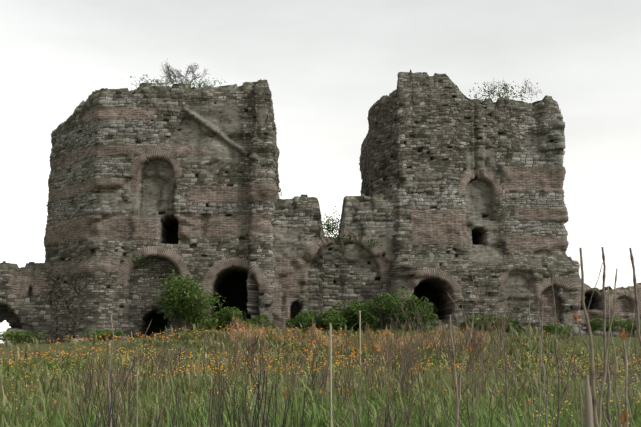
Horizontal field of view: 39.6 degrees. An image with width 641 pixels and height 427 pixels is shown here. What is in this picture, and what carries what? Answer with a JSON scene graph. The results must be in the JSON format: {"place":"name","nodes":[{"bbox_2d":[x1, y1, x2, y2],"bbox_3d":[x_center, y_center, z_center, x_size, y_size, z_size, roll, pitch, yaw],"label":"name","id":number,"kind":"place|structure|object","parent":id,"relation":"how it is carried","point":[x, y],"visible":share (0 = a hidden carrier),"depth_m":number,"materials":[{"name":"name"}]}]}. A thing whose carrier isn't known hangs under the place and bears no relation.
{"place":"outdoors","nodes":[
{"label":"outdoors","id":0,"kind":"place"},
{"bbox_2d":[0,333,640,426],"bbox_3d":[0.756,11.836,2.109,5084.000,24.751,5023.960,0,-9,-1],"label":"wildflowers","id":1,"kind":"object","parent":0,"point":[616,340],"depth_m":30.14,"materials":[{"name":"plant"}]},
{"bbox_2d":[0,261,55,343],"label":"wall","id":2,"kind":"structure","parent":1,"relation":"on","point":[25,296],"depth_m":41.68,"materials":[{"name":"grey stone"}]},
{"bbox_2d":[44,79,279,343],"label":"tower","id":3,"kind":"structure","parent":1,"relation":"on","point":[168,180],"depth_m":40.50,"materials":[{"name":"grey stone"}]},
{"bbox_2d":[125,61,541,265],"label":"plants","id":4,"kind":"object","parent":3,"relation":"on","point":[329,229],"depth_m":41.70,"materials":[{"name":"green plant"}]},
{"bbox_2d":[77,339,471,426],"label":"weed stems","id":5,"kind":"object","parent":1,"relation":"on","point":[233,413],"visible":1,"depth_m":5.83,"materials":[{"name":"brown plant"}]},
{"bbox_2d":[0,320,640,426],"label":"grass","id":6,"kind":"structure","parent":1,"relation":"on","point":[47,411],"depth_m":16.57,"materials":[{"name":"green plant"}]},
{"bbox_2d":[0,268,640,343],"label":"bushes","id":7,"kind":"object","parent":1,"relation":"on","point":[189,313],"visible":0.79,"depth_m":37.21,"materials":[{"name":"green plant"}]},
{"bbox_2d":[0,326,640,426],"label":"wild flowers","id":8,"kind":"object","parent":1,"relation":"on","point":[269,366],"visible":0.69,"depth_m":25.61,"materials":[{"name":"orange plant"}]},
{"bbox_2d":[269,193,413,329],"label":"gate wall","id":9,"kind":"structure","parent":1,"relation":"on","point":[314,272],"depth_m":40.67,"materials":[{"name":"grey stone"}]},
{"bbox_2d":[70,324,620,341],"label":"fallen stones","id":10,"kind":"object","parent":1,"relation":"on","point":[585,332],"visible":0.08,"depth_m":37.88,"materials":[{"name":"grey stone"}]},
{"bbox_2d":[230,312,466,349],"bbox_3d":[0.881,4.270,31.983,8.681,1.628,1.716,-1,-9,8],"label":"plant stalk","id":11,"kind":"object","parent":1,"relation":"on","point":[312,329],"visible":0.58,"depth_m":31.99,"materials":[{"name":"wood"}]},
{"bbox_2d":[68,274,640,426],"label":"dry brush","id":12,"kind":"object","parent":1,"relation":"on","point":[413,353],"visible":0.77,"depth_m":13.37,"materials":[{"name":"brown plant"}]},
{"bbox_2d":[229,319,489,350],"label":"grass","id":13,"kind":"structure","parent":1,"relation":"on","point":[307,333],"depth_m":31.97,"materials":[{"name":"green plant"}]},
{"bbox_2d":[107,247,640,426],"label":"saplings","id":14,"kind":"object","parent":1,"relation":"on","point":[590,411],"visible":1,"depth_m":5.95,"materials":[{"name":"brown plant"}]},
{"bbox_2d":[166,314,640,426],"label":"flowers","id":15,"kind":"object","parent":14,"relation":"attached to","point":[623,419],"visible":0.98,"depth_m":5.07,"materials":[{"name":"plant"}]},
{"bbox_2d":[359,69,581,330],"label":"tower","id":16,"kind":"structure","parent":1,"relation":"on","point":[474,187],"depth_m":41.20,"materials":[{"name":"grey stone"}]},
{"bbox_2d":[556,276,640,336],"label":"wall","id":17,"kind":"structure","parent":1,"relation":"on","point":[570,304],"depth_m":39.87,"materials":[{"name":"grey stone"}]},
{"bbox_2d":[0,0,640,342],"label":"sky","id":18,"kind":"structure","parent":0,"point":[324,64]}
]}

